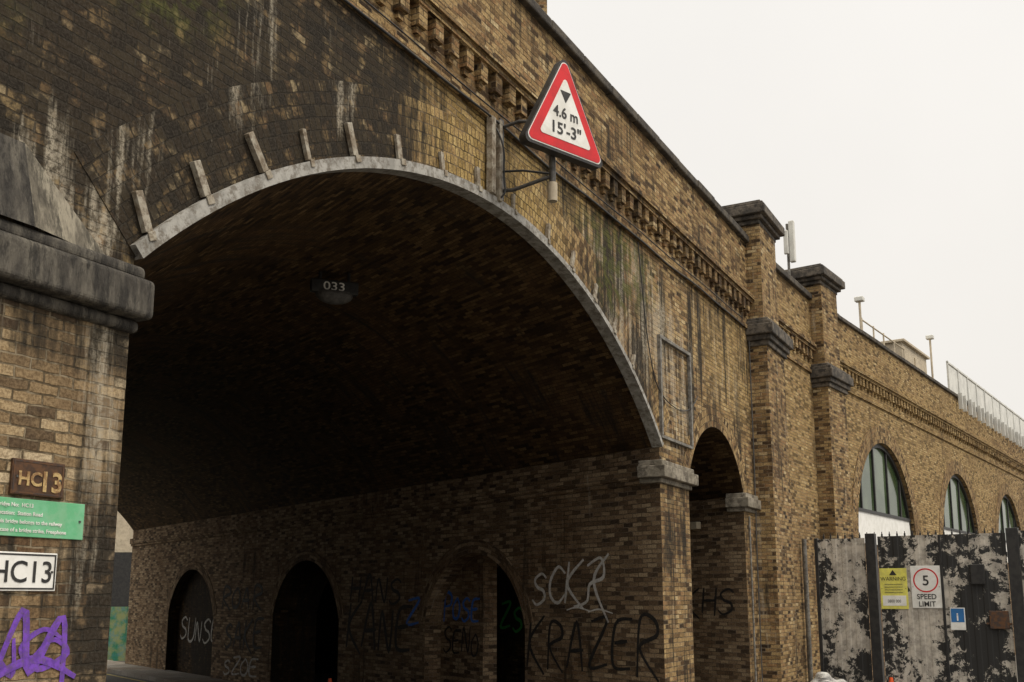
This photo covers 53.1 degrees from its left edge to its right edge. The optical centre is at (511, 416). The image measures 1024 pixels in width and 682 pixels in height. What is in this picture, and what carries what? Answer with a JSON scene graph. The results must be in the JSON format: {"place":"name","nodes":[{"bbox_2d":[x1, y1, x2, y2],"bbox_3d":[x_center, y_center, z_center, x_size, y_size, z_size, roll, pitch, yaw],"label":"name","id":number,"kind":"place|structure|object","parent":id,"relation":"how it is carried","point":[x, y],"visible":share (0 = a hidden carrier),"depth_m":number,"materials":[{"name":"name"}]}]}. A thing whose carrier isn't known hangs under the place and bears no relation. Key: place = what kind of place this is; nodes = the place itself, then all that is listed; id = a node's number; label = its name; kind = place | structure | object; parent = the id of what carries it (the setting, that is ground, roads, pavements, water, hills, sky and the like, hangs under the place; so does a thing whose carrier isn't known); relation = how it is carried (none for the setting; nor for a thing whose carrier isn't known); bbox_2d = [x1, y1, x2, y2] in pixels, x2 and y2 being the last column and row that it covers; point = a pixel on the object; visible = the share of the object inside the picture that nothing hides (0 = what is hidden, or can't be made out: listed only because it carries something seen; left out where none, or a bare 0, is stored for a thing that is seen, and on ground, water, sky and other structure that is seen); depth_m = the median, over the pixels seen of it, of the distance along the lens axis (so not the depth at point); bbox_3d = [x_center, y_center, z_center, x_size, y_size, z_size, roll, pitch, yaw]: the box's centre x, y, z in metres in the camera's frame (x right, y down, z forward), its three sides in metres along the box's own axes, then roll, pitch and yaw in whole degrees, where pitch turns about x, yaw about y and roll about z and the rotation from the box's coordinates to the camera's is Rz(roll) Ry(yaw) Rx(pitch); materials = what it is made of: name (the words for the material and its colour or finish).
{"place":"outdoors","nodes":[
{"label":"outdoors","id":0,"kind":"place"},
{"bbox_2d":[106,672,153,681],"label":"road","id":1,"kind":"structure","parent":0,"point":[110,678],"depth_m":27.55,"materials":[{"name":"grey asphalt"}]},
{"bbox_2d":[107,607,127,660],"bbox_3d":[-17.130,7.598,35.749,9.740,1.850,0.050,0,-10,0],"label":"painted hoarding","id":2,"kind":"object","parent":1,"relation":"on","point":[117,634],"visible":0.15,"depth_m":35.73,"materials":[{"name":"green paint"}]},
{"bbox_2d":[107,674,145,681],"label":"road edge lines","id":3,"kind":"object","parent":1,"relation":"on","point":[127,678],"depth_m":27.84,"materials":[{"name":"paint"}]},
{"bbox_2d":[107,660,232,681],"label":"pavement","id":4,"kind":"structure","parent":0,"point":[138,672],"depth_m":28.13,"materials":[{"name":"grey concrete"}]},
{"bbox_2d":[535,0,546,12],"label":"brick lift tower","id":5,"kind":"structure","parent":0,"point":[542,4],"depth_m":17.49,"materials":[{"name":"brown brick"}]},
{"bbox_2d":[118,655,1017,681],"bbox_3d":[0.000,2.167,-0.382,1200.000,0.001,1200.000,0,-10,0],"label":"ground","id":6,"kind":"structure","parent":0,"point":[321,677],"depth_m":28.28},
{"bbox_2d":[111,511,132,628],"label":"office building","id":7,"kind":"structure","parent":6,"relation":"on","point":[122,569],"depth_m":51.43,"materials":[{"name":"beige concrete"}]},
{"bbox_2d":[111,552,131,628],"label":"windows","id":8,"kind":"structure","parent":7,"relation":"in","point":[122,560],"depth_m":51.30,"materials":[{"name":"grey glass"}]},
{"bbox_2d":[0,0,1023,681],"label":"railway viaduct","id":9,"kind":"object","parent":6,"relation":"on","point":[640,404],"visible":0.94,"depth_m":15.00,"materials":[{"name":"brick"}]},
{"bbox_2d":[0,551,56,590],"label":"bridge number plate","id":10,"kind":"object","parent":9,"relation":"attached to","point":[24,571],"visible":1,"depth_m":5.56,"materials":[{"name":"white metal"}]},
{"bbox_2d":[8,458,64,498],"bbox_3d":[-2.620,0.345,5.659,0.026,0.195,0.330,-5,-11,28],"label":"bridge number plate","id":11,"kind":"object","parent":9,"relation":"attached to","point":[35,478],"visible":1,"depth_m":5.64,"materials":[{"name":"brown metal"}]},
{"bbox_2d":[0,497,84,539],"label":"bridge information sign","id":12,"kind":"object","parent":9,"relation":"attached to","point":[19,517],"visible":1,"depth_m":5.66,"materials":[{"name":"green metal"}]},
{"bbox_2d":[310,271,358,304],"bbox_3d":[-2.220,-1.604,12.799,0.598,0.435,0.180,4,-11,-21],"label":"tunnel number sign","id":13,"kind":"object","parent":9,"relation":"attached to","point":[334,292],"visible":1,"depth_m":12.73,"materials":[{"name":"black paint"}]},
{"bbox_2d":[496,60,601,202],"bbox_3d":[0.346,-2.942,10.856,1.094,1.524,0.690,8,-13,-38],"label":"height limit sign","id":14,"kind":"object","parent":9,"relation":"attached to","point":[557,125],"visible":0.98,"depth_m":10.62,"materials":[{"name":"red metal"}]},
{"bbox_2d":[783,220,795,274],"bbox_3d":[6.120,-3.591,22.534,0.192,1.500,0.270,-7,-12,35],"label":"antenna","id":15,"kind":"object","parent":9,"relation":"on","point":[789,244],"visible":0.85,"depth_m":22.55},
{"bbox_2d":[854,296,864,329],"bbox_3d":[9.750,-2.215,28.554,0.240,2.280,0.220,-7,-12,35],"label":"platform lamp","id":16,"kind":"object","parent":9,"relation":"on","point":[859,299],"visible":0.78,"depth_m":28.64,"materials":[{"name":"grey metal"}]},
{"bbox_2d":[862,319,904,357],"bbox_3d":[11.054,-1.613,30.297,0.050,1.700,4.347,-7,-12,35],"label":"maintenance railing","id":17,"kind":"object","parent":9,"relation":"on","point":[873,328],"visible":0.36,"depth_m":30.35,"materials":[{"name":"grey metal"}]},
{"bbox_2d":[880,338,929,373],"bbox_3d":[12.441,-1.126,34.010,2.100,2.030,3.200,-7,-12,35],"label":"platform cabin","id":18,"kind":"object","parent":9,"relation":"on","point":[916,357],"visible":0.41,"depth_m":33.14,"materials":[{"name":"white metal"}]},
{"bbox_2d":[925,335,933,377],"bbox_3d":[14.348,-1.371,34.927,0.240,2.830,0.220,-7,-12,35],"label":"platform lamp","id":19,"kind":"object","parent":9,"relation":"on","point":[929,337],"visible":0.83,"depth_m":35.03,"materials":[{"name":"grey metal"}]},
{"bbox_2d":[859,448,1012,539],"bbox_3d":[24.361,5.235,47.198,0.001,1.880,55.524,-7,-12,35],"label":"arch window glass","id":20,"kind":"structure","parent":9,"relation":"in","point":[879,466],"depth_m":27.88,"materials":[{"name":"glass"}]},
{"bbox_2d":[859,444,1016,533],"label":"arch window frames","id":21,"kind":"structure","parent":9,"relation":"in","point":[901,491],"depth_m":28.53,"materials":[{"name":"green paint"}]},
{"bbox_2d":[946,361,1023,448],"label":"platform railing","id":22,"kind":"object","parent":9,"relation":"on","point":[1004,418],"visible":0.89,"depth_m":38.71,"materials":[{"name":"grey metal"}]},
{"bbox_2d":[810,672,846,681],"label":"rubbish pile","id":23,"kind":"object","parent":6,"relation":"on","point":[822,677],"visible":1,"depth_m":18.33,"materials":[{"name":"white plastic"}]},
{"bbox_2d":[814,527,1023,681],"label":"metal yard fence","id":24,"kind":"object","parent":6,"relation":"on","point":[925,645],"visible":1,"depth_m":19.04,"materials":[{"name":"metal"}]},
{"bbox_2d":[879,568,908,608],"bbox_3d":[7.233,3.267,19.394,0.495,0.760,0.016,-6,-12,32],"label":"warning notice","id":25,"kind":"object","parent":24,"relation":"attached to","point":[893,588],"visible":1,"depth_m":19.39,"materials":[{"name":"metal"}]},
{"bbox_2d":[910,565,942,607],"bbox_3d":[7.721,3.184,19.092,0.525,0.780,0.016,-6,-12,32],"label":"speed limit sign","id":26,"kind":"object","parent":24,"relation":"attached to","point":[926,586],"visible":1,"depth_m":19.09,"materials":[{"name":"metal"}]},
{"bbox_2d":[950,608,965,629],"bbox_3d":[8.151,3.707,18.720,0.255,0.400,0.017,-6,-12,32],"label":"blue notice","id":27,"kind":"object","parent":24,"relation":"attached to","point":[957,618],"visible":1,"depth_m":18.71,"materials":[{"name":"metal"}]},
{"bbox_2d":[547,0,1023,522],"label":"sky","id":28,"kind":"structure","parent":0,"point":[889,133],"materials":[{"name":"white"}]}
]}

